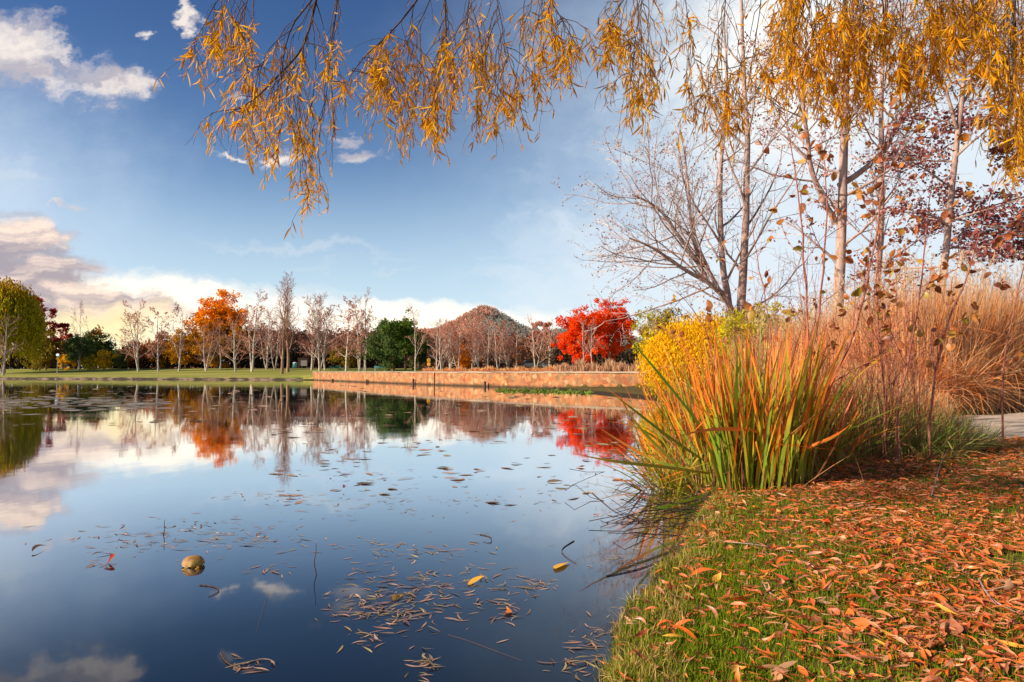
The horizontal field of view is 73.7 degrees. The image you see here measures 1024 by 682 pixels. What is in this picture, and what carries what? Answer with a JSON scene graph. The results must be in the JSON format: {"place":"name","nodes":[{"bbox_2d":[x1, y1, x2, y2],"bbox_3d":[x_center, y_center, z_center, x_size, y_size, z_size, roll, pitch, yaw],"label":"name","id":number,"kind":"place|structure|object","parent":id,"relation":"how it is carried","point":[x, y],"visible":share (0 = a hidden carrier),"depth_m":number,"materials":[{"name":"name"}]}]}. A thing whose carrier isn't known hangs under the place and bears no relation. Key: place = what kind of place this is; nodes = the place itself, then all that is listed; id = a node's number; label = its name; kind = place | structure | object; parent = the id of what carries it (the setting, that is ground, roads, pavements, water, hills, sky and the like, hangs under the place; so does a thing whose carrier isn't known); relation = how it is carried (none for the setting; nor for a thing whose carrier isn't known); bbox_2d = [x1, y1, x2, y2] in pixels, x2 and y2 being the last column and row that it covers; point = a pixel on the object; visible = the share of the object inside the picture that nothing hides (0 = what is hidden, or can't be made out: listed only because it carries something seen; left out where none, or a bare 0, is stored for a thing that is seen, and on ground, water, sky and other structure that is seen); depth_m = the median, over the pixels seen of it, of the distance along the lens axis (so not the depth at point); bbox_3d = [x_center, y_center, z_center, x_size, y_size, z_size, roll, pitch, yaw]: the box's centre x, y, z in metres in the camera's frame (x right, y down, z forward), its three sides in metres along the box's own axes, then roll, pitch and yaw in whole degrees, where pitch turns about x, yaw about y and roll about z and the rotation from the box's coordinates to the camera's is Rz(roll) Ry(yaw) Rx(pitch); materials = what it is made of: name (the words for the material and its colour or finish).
{"place":"outdoors","nodes":[
{"label":"outdoors","id":0,"kind":"place"},
{"bbox_2d":[0,379,700,681],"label":"lake water","id":1,"kind":"structure","parent":0,"point":[150,614],"depth_m":5.38,"materials":[{"name":"liquid"}]},
{"bbox_2d":[0,391,173,414],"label":"lily pads","id":2,"kind":"object","parent":1,"relation":"on","point":[63,401],"visible":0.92,"depth_m":26.82,"materials":[{"name":"plant"}]},
{"bbox_2d":[181,555,204,570],"bbox_3d":[-2.079,1.428,4.375,0.196,0.090,0.179,0,-3,0],"label":"rock","id":3,"kind":"object","parent":1,"relation":"in","point":[193,561],"visible":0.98,"depth_m":4.37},
{"bbox_2d":[0,384,645,504],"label":"floating debris","id":4,"kind":"object","parent":1,"relation":"on","point":[551,480],"visible":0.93,"depth_m":12.04,"materials":[{"name":"brown plant"}]},
{"bbox_2d":[25,469,651,681],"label":"floating debris","id":5,"kind":"object","parent":1,"relation":"on","point":[431,657],"visible":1,"depth_m":3.74,"materials":[{"name":"brown plant"}]},
{"bbox_2d":[495,387,593,393],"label":"water weed","id":6,"kind":"object","parent":1,"relation":"on","point":[525,390],"visible":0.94,"depth_m":42.32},
{"bbox_2d":[565,440,704,534],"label":"dead stems","id":7,"kind":"object","parent":1,"relation":"on","point":[650,520],"visible":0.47,"depth_m":6.05,"materials":[{"name":"brown plant"}]},
{"bbox_2d":[577,334,847,508],"bbox_3d":[1.678,1.110,6.059,2.294,2.418,0.806,0,-3,0],"label":"reed spray","id":8,"kind":"object","parent":1,"relation":"in","point":[675,466],"visible":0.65,"depth_m":6.41,"materials":[{"name":"plant"}]},
{"bbox_2d":[301,311,633,367],"bbox_3d":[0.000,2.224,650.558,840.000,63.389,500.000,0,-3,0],"label":"hill","id":9,"kind":"structure","parent":0,"point":[496,317],"depth_m":600.66,"materials":[{"name":"plant"}]},
{"bbox_2d":[97,305,508,367],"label":"hill woodland","id":10,"kind":"object","parent":9,"relation":"on","point":[465,315],"visible":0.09,"depth_m":593.75,"materials":[{"name":"plant"}]},
{"bbox_2d":[454,305,648,355],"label":"hill trees","id":11,"kind":"object","parent":9,"relation":"on","point":[519,326],"visible":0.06,"depth_m":597.77,"materials":[{"name":"plant"}]},
{"bbox_2d":[0,368,1023,681],"bbox_3d":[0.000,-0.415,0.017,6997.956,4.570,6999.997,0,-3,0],"label":"ground","id":12,"kind":"structure","parent":0,"point":[272,372],"depth_m":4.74,"materials":[{"name":"plant"}]},
{"bbox_2d":[0,313,24,374],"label":"birch","id":13,"kind":"object","parent":12,"relation":"on","point":[3,363],"visible":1,"depth_m":127.83,"materials":[{"name":"brown plant"}]},
{"bbox_2d":[0,276,47,372],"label":"weeping tree","id":14,"kind":"object","parent":12,"relation":"on","point":[15,301],"visible":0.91,"depth_m":134.79,"materials":[{"name":"green plant"}]},
{"bbox_2d":[20,355,53,370],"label":"shrub","id":15,"kind":"object","parent":12,"relation":"on","point":[42,362],"visible":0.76,"depth_m":147.34,"materials":[{"name":"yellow plant"}]},
{"bbox_2d":[17,295,58,369],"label":"broadleaf tree","id":16,"kind":"object","parent":12,"relation":"on","point":[54,311],"visible":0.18,"depth_m":153.98,"materials":[{"name":"brown plant"}]},
{"bbox_2d":[22,330,69,369],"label":"broadleaf tree","id":17,"kind":"object","parent":12,"relation":"on","point":[49,351],"visible":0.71,"depth_m":149.66,"materials":[{"name":"green plant"}]},
{"bbox_2d":[53,322,72,368],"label":"broadleaf tree","id":18,"kind":"object","parent":12,"relation":"on","point":[64,331],"visible":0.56,"depth_m":155.84,"materials":[{"name":"brown plant"}]},
{"bbox_2d":[0,348,150,368],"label":"undergrowth","id":19,"kind":"object","parent":12,"relation":"on","point":[13,361],"visible":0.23,"depth_m":159.57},
{"bbox_2d":[62,330,97,369],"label":"broadleaf tree","id":20,"kind":"object","parent":12,"relation":"on","point":[78,348],"visible":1,"depth_m":145.33,"materials":[{"name":"green plant"}]},
{"bbox_2d":[80,354,99,369],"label":"shrub","id":21,"kind":"object","parent":12,"relation":"on","point":[90,364],"visible":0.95,"depth_m":146.52,"materials":[{"name":"green plant"}]},
{"bbox_2d":[81,324,116,368],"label":"broadleaf tree","id":22,"kind":"object","parent":12,"relation":"on","point":[101,345],"visible":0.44,"depth_m":157.26,"materials":[{"name":"green plant"}]},
{"bbox_2d":[92,349,118,369],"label":"shrub","id":23,"kind":"object","parent":12,"relation":"on","point":[103,358],"visible":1,"depth_m":146.56,"materials":[{"name":"yellow plant"}]},
{"bbox_2d":[109,347,130,368],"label":"shrub","id":24,"kind":"object","parent":12,"relation":"on","point":[120,362],"visible":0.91,"depth_m":149.33,"materials":[{"name":"green plant"}]},
{"bbox_2d":[114,339,154,368],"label":"broadleaf tree","id":25,"kind":"object","parent":12,"relation":"on","point":[142,352],"visible":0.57,"depth_m":158.81,"materials":[{"name":"brown plant"}]},
{"bbox_2d":[114,299,156,371],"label":"birch","id":26,"kind":"object","parent":12,"relation":"on","point":[136,337],"visible":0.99,"depth_m":133.62,"materials":[{"name":"brown plant"}]},
{"bbox_2d":[0,377,302,379],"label":"lake edging","id":27,"kind":"object","parent":12,"relation":"on","point":[233,378],"visible":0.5,"depth_m":111.65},
{"bbox_2d":[142,307,170,371],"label":"birch","id":28,"kind":"object","parent":12,"relation":"on","point":[158,346],"visible":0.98,"depth_m":133.90,"materials":[{"name":"brown plant"}]},
{"bbox_2d":[147,332,173,367],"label":"broadleaf tree","id":29,"kind":"object","parent":12,"relation":"on","point":[162,364],"visible":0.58,"depth_m":160.65,"materials":[{"name":"brown plant"}]},
{"bbox_2d":[157,303,197,370],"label":"birch","id":30,"kind":"object","parent":12,"relation":"on","point":[180,338],"visible":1,"depth_m":134.21,"materials":[{"name":"brown plant"}]},
{"bbox_2d":[162,328,203,367],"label":"broadleaf tree","id":31,"kind":"object","parent":12,"relation":"on","point":[186,359],"visible":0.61,"depth_m":156.98,"materials":[{"name":"brown plant"}]},
{"bbox_2d":[192,323,225,370],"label":"birch","id":32,"kind":"object","parent":12,"relation":"on","point":[208,354],"visible":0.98,"depth_m":132.83,"materials":[{"name":"brown plant"}]},
{"bbox_2d":[183,289,262,367],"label":"broadleaf tree","id":33,"kind":"object","parent":12,"relation":"on","point":[219,309],"visible":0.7,"depth_m":157.68,"materials":[{"name":"brown plant"}]},
{"bbox_2d":[216,315,248,371],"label":"birch","id":34,"kind":"object","parent":12,"relation":"on","point":[234,348],"visible":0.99,"depth_m":127.70,"materials":[{"name":"brown plant"}]},
{"bbox_2d":[232,326,266,366],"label":"broadleaf tree","id":35,"kind":"object","parent":12,"relation":"on","point":[257,348],"visible":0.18,"depth_m":164.83,"materials":[{"name":"brown plant"}]},
{"bbox_2d":[237,291,269,371],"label":"birch","id":36,"kind":"object","parent":12,"relation":"on","point":[250,325],"visible":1,"depth_m":128.79,"materials":[{"name":"brown plant"}]},
{"bbox_2d":[250,306,280,368],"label":"birch","id":37,"kind":"object","parent":12,"relation":"on","point":[267,350],"visible":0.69,"depth_m":136.33,"materials":[{"name":"brown plant"}]},
{"bbox_2d":[134,349,414,368],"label":"undergrowth","id":38,"kind":"object","parent":12,"relation":"on","point":[247,364],"visible":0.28,"depth_m":162.00,"materials":[{"name":"plant"}]},
{"bbox_2d":[260,321,289,369],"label":"birch","id":39,"kind":"object","parent":12,"relation":"on","point":[277,348],"visible":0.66,"depth_m":133.26,"materials":[{"name":"brown plant"}]},
{"bbox_2d":[267,277,300,373],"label":"birch","id":40,"kind":"object","parent":12,"relation":"on","point":[283,335],"visible":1,"depth_m":118.16,"materials":[{"name":"brown plant"}]},
{"bbox_2d":[274,271,304,371],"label":"birch","id":41,"kind":"object","parent":12,"relation":"on","point":[287,343],"visible":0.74,"depth_m":124.16,"materials":[{"name":"brown plant"}]},
{"bbox_2d":[289,333,335,367],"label":"broadleaf tree","id":42,"kind":"object","parent":12,"relation":"on","point":[305,338],"visible":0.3,"depth_m":163.56,"materials":[{"name":"brown plant"}]},
{"bbox_2d":[297,293,336,369],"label":"birch","id":43,"kind":"object","parent":12,"relation":"on","point":[312,357],"visible":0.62,"depth_m":129.67,"materials":[{"name":"brown plant"}]},
{"bbox_2d":[297,293,343,370],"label":"birch","id":44,"kind":"object","parent":12,"relation":"on","point":[320,364],"visible":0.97,"depth_m":126.95,"materials":[{"name":"brown plant"}]},
{"bbox_2d":[222,328,425,367],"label":"brown thicket","id":45,"kind":"object","parent":12,"relation":"on","point":[354,336],"visible":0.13,"depth_m":167.31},
{"bbox_2d":[328,300,358,370],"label":"birch","id":46,"kind":"object","parent":12,"relation":"on","point":[347,343],"visible":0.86,"depth_m":124.09,"materials":[{"name":"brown plant"}]},
{"bbox_2d":[326,330,367,367],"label":"broadleaf tree","id":47,"kind":"object","parent":12,"relation":"on","point":[354,360],"visible":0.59,"depth_m":158.52,"materials":[{"name":"brown plant"}]},
{"bbox_2d":[343,295,370,370],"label":"birch","id":48,"kind":"object","parent":12,"relation":"on","point":[357,339],"visible":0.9,"depth_m":121.03,"materials":[{"name":"brown plant"}]},
{"bbox_2d":[352,309,377,370],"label":"birch","id":49,"kind":"object","parent":12,"relation":"on","point":[367,320],"visible":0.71,"depth_m":120.89,"materials":[{"name":"brown plant"}]},
{"bbox_2d":[361,317,429,370],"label":"broadleaf tree","id":50,"kind":"object","parent":12,"relation":"on","point":[393,339],"visible":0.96,"depth_m":118.34,"materials":[{"name":"green plant"}]},
{"bbox_2d":[406,336,433,369],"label":"broadleaf tree","id":51,"kind":"object","parent":12,"relation":"on","point":[422,359],"visible":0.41,"depth_m":127.59,"materials":[{"name":"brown plant"}]},
{"bbox_2d":[427,317,464,369],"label":"birch","id":52,"kind":"object","parent":12,"relation":"on","point":[445,350],"visible":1,"depth_m":105.93,"materials":[{"name":"brown plant"}]},
{"bbox_2d":[443,319,464,368],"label":"birch","id":53,"kind":"object","parent":12,"relation":"on","point":[451,358],"visible":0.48,"depth_m":111.16,"materials":[{"name":"brown plant"}]},
{"bbox_2d":[442,319,472,367],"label":"birch","id":54,"kind":"object","parent":12,"relation":"on","point":[455,344],"visible":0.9,"depth_m":107.72,"materials":[{"name":"brown plant"}]},
{"bbox_2d":[456,339,472,369],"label":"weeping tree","id":55,"kind":"object","parent":12,"relation":"on","point":[466,357],"visible":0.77,"depth_m":111.48,"materials":[{"name":"brown plant"}]},
{"bbox_2d":[461,314,490,366],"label":"birch","id":56,"kind":"object","parent":12,"relation":"on","point":[475,340],"visible":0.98,"depth_m":108.11,"materials":[{"name":"brown plant"}]},
{"bbox_2d":[462,320,489,367],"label":"birch","id":57,"kind":"object","parent":12,"relation":"on","point":[473,361],"visible":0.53,"depth_m":115.97,"materials":[{"name":"brown plant"}]},
{"bbox_2d":[407,334,559,368],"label":"brown thicket","id":58,"kind":"object","parent":12,"relation":"on","point":[526,353],"visible":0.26,"depth_m":142.19,"materials":[{"name":"plant"}]},
{"bbox_2d":[313,371,654,388],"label":"stone wall","id":59,"kind":"structure","parent":12,"relation":"on","point":[541,379],"depth_m":56.00,"materials":[{"name":"brown stone"}]},
{"bbox_2d":[473,325,498,365],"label":"birch","id":60,"kind":"object","parent":12,"relation":"on","point":[488,353],"visible":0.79,"depth_m":112.01,"materials":[{"name":"brown plant"}]},
{"bbox_2d":[422,364,554,370],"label":"dry reeds","id":61,"kind":"object","parent":12,"relation":"on","point":[490,367],"visible":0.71,"depth_m":88.16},
{"bbox_2d":[484,319,511,368],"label":"birch","id":62,"kind":"object","parent":12,"relation":"on","point":[496,351],"visible":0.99,"depth_m":108.30,"materials":[{"name":"brown plant"}]},
{"bbox_2d":[491,321,518,367],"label":"birch","id":63,"kind":"object","parent":12,"relation":"on","point":[507,363],"visible":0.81,"depth_m":115.89,"materials":[{"name":"brown plant"}]},
{"bbox_2d":[520,316,550,369],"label":"birch","id":64,"kind":"object","parent":12,"relation":"on","point":[533,348],"visible":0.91,"depth_m":104.20,"materials":[{"name":"brown plant"}]},
{"bbox_2d":[530,321,555,367],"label":"broadleaf tree","id":65,"kind":"object","parent":12,"relation":"on","point":[545,325],"visible":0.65,"depth_m":111.82,"materials":[{"name":"brown plant"}]},
{"bbox_2d":[550,305,607,363],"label":"maple","id":66,"kind":"object","parent":12,"relation":"on","point":[573,326],"visible":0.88,"depth_m":86.97,"materials":[{"name":"red plant"}]},
{"bbox_2d":[153,0,1023,240],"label":"willow tree","id":67,"kind":"object","parent":12,"relation":"on","point":[863,69],"visible":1,"depth_m":4.12,"materials":[{"name":"orange plant"}]},
{"bbox_2d":[543,342,642,366],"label":"undergrowth","id":68,"kind":"object","parent":12,"relation":"on","point":[626,355],"visible":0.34,"depth_m":99.83,"materials":[{"name":"plant"}]},
{"bbox_2d":[554,357,642,371],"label":"dry reeds","id":69,"kind":"object","parent":12,"relation":"on","point":[608,365],"visible":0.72,"depth_m":51.60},
{"bbox_2d":[587,296,641,360],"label":"maple","id":70,"kind":"object","parent":12,"relation":"on","point":[613,328],"visible":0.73,"depth_m":91.26,"materials":[{"name":"red plant"}]},
{"bbox_2d":[578,403,721,499],"bbox_3d":[1.598,1.312,7.139,2.264,1.635,2.107,0,-3,0],"label":"reed clump","id":71,"kind":"object","parent":12,"relation":"on","point":[660,475],"visible":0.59,"depth_m":7.13,"materials":[{"name":"plant"}]},
{"bbox_2d":[630,305,691,356],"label":"shrub","id":72,"kind":"object","parent":12,"relation":"on","point":[663,316],"visible":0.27,"depth_m":52.02,"materials":[{"name":"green plant"}]},
{"bbox_2d":[592,459,771,681],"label":"edge grass","id":73,"kind":"structure","parent":12,"relation":"on","point":[722,624],"depth_m":3.06,"materials":[{"name":"plant"}]},
{"bbox_2d":[552,0,819,346],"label":"bare tree","id":74,"kind":"object","parent":12,"relation":"on","point":[690,251],"visible":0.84,"depth_m":25.85,"materials":[{"name":"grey plant"}]},
{"bbox_2d":[632,296,752,398],"bbox_3d":[8.964,0.474,30.961,6.936,5.264,6.456,0,-3,0],"label":"bush","id":75,"kind":"object","parent":12,"relation":"on","point":[694,331],"visible":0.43,"depth_m":29.78,"materials":[{"name":"yellow plant"}]},
{"bbox_2d":[593,349,832,477],"bbox_3d":[2.340,1.101,8.169,2.725,2.138,2.919,0,-3,0],"label":"reed clump","id":76,"kind":"object","parent":12,"relation":"on","point":[666,416],"visible":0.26,"depth_m":8.11,"materials":[{"name":"plant"}]},
{"bbox_2d":[649,268,778,401],"bbox_3d":[2.166,0.295,7.474,1.234,2.301,1.017,0,-3,0],"label":"sapling","id":77,"kind":"object","parent":12,"relation":"on","point":[709,305],"visible":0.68,"depth_m":7.43,"materials":[{"name":"brown plant"}]},
{"bbox_2d":[701,168,790,370],"bbox_3d":[2.726,-0.269,7.674,1.156,3.302,0.744,1,-3,-14],"label":"sapling","id":78,"kind":"object","parent":12,"relation":"on","point":[751,314],"visible":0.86,"depth_m":7.66,"materials":[{"name":"brown plant"}]},
{"bbox_2d":[709,301,812,375],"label":"shrub","id":79,"kind":"object","parent":12,"relation":"on","point":[726,329],"visible":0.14,"depth_m":22.72,"materials":[{"name":"yellow plant"}]},
{"bbox_2d":[633,308,911,493],"bbox_3d":[2.436,0.747,6.631,2.552,2.380,2.984,0,-3,0],"label":"reed clump","id":80,"kind":"object","parent":12,"relation":"on","point":[771,432],"visible":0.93,"depth_m":6.26,"materials":[{"name":"plant"}]},
{"bbox_2d":[628,226,969,459],"bbox_3d":[4.019,0.038,8.738,4.700,2.828,2.751,2,-3,-40],"label":"shrub","id":81,"kind":"object","parent":12,"relation":"on","point":[913,371],"visible":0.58,"depth_m":8.41,"materials":[{"name":"brown plant"}]},
{"bbox_2d":[750,58,856,391],"bbox_3d":[2.946,-0.819,7.221,0.833,4.382,1.207,1,-3,-18],"label":"sapling","id":82,"kind":"object","parent":12,"relation":"on","point":[774,209],"visible":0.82,"depth_m":7.21,"materials":[{"name":"brown plant"}]},
{"bbox_2d":[598,425,1023,681],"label":"leaf litter","id":83,"kind":"object","parent":12,"relation":"on","point":[947,526],"visible":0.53,"depth_m":3.72,"materials":[{"name":"plant"}]},
{"bbox_2d":[782,74,884,385],"bbox_3d":[3.605,-0.793,7.646,1.024,4.348,0.913,0,-3,0],"label":"sapling","id":84,"kind":"object","parent":12,"relation":"on","point":[818,148],"visible":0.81,"depth_m":7.66,"materials":[{"name":"brown plant"}]},
{"bbox_2d":[779,377,901,475],"bbox_3d":[3.183,1.090,7.670,2.121,1.378,2.322,-2,-3,39],"label":"reed clump","id":85,"kind":"object","parent":12,"relation":"on","point":[825,453],"visible":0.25,"depth_m":7.13,"materials":[{"name":"plant"}]},
{"bbox_2d":[714,0,976,334],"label":"bare tree","id":86,"kind":"object","parent":12,"relation":"on","point":[841,203],"visible":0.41,"depth_m":21.01,"materials":[{"name":"brown plant"}]},
{"bbox_2d":[729,330,988,469],"bbox_3d":[3.963,0.826,8.549,3.386,1.963,3.273,-1,-3,30],"label":"reed clump","id":87,"kind":"object","parent":12,"relation":"on","point":[868,448],"visible":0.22,"depth_m":8.04,"materials":[{"name":"plant"}]},
{"bbox_2d":[818,174,905,457],"bbox_3d":[4.279,-0.267,8.213,0.970,3.356,1.024,-2,-3,38],"label":"sapling","id":88,"kind":"object","parent":12,"relation":"on","point":[900,231],"visible":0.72,"depth_m":8.24,"materials":[{"name":"brown plant"}]},
{"bbox_2d":[708,260,1023,436],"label":"tall grass","id":89,"kind":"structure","parent":12,"relation":"on","point":[973,363],"depth_m":14.60,"materials":[{"name":"plant"}]},
{"bbox_2d":[753,242,1023,338],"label":"grass plumes","id":90,"kind":"object","parent":89,"relation":"on","point":[908,280],"depth_m":17.52,"materials":[{"name":"plant"}]},
{"bbox_2d":[821,91,927,409],"bbox_3d":[3.766,-0.627,7.310,1.242,4.020,0.962,2,-3,-36],"label":"sapling","id":91,"kind":"object","parent":12,"relation":"on","point":[859,193],"visible":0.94,"depth_m":7.35,"materials":[{"name":"brown plant"}]},
{"bbox_2d":[829,125,940,457],"bbox_3d":[4.425,-0.534,8.154,1.052,3.886,0.933,0,-3,0],"label":"sapling","id":92,"kind":"object","parent":12,"relation":"on","point":[890,262],"visible":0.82,"depth_m":8.03,"materials":[{"name":"brown plant"}]},
{"bbox_2d":[818,0,960,303],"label":"bare tree","id":93,"kind":"object","parent":12,"relation":"on","point":[874,175],"visible":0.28,"depth_m":22.11,"materials":[{"name":"brown plant"}]},
{"bbox_2d":[867,432,976,460],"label":"sedge clump","id":94,"kind":"object","parent":12,"relation":"on","point":[922,453],"visible":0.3,"depth_m":7.90,"materials":[{"name":"green plant"}]},
{"bbox_2d":[848,396,1017,460],"bbox_3d":[5.025,1.242,8.637,2.554,1.237,2.266,0,-3,0],"label":"sedge clump","id":95,"kind":"object","parent":12,"relation":"on","point":[947,442],"visible":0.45,"depth_m":8.25,"materials":[{"name":"plant"}]},
{"bbox_2d":[849,0,1023,306],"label":"copper tree","id":96,"kind":"object","parent":12,"relation":"on","point":[957,123],"visible":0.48,"depth_m":20.23,"materials":[{"name":"brown plant"}]},
{"bbox_2d":[873,119,1010,462],"bbox_3d":[4.601,-0.599,7.426,0.937,3.955,1.307,2,-3,-38],"label":"sapling","id":97,"kind":"object","parent":12,"relation":"on","point":[945,214],"visible":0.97,"depth_m":7.55,"materials":[{"name":"brown plant"}]},
{"bbox_2d":[906,413,1021,450],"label":"sedge clump","id":98,"kind":"object","parent":12,"relation":"on","point":[990,441],"visible":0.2,"depth_m":8.77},
{"bbox_2d":[907,156,1023,460],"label":"sapling","id":99,"kind":"object","parent":12,"relation":"on","point":[974,317],"visible":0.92,"depth_m":7.82,"materials":[{"name":"brown plant"}]},
{"bbox_2d":[912,48,1023,263],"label":"copper tree","id":100,"kind":"object","parent":12,"relation":"on","point":[1019,244],"visible":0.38,"depth_m":21.81,"materials":[{"name":"red plant"}]},
{"bbox_2d":[983,183,1023,449],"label":"sapling","id":101,"kind":"object","parent":12,"relation":"on","point":[1004,286],"visible":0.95,"depth_m":8.64,"materials":[{"name":"brown plant"}]},
{"bbox_2d":[0,0,1023,367],"label":"sky","id":102,"kind":"structure","parent":0,"point":[106,199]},
{"bbox_2d":[950,413,1023,437],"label":"path","id":103,"kind":"structure","parent":0,"point":[1012,420],"depth_m":11.39,"materials":[{"name":"concrete"}]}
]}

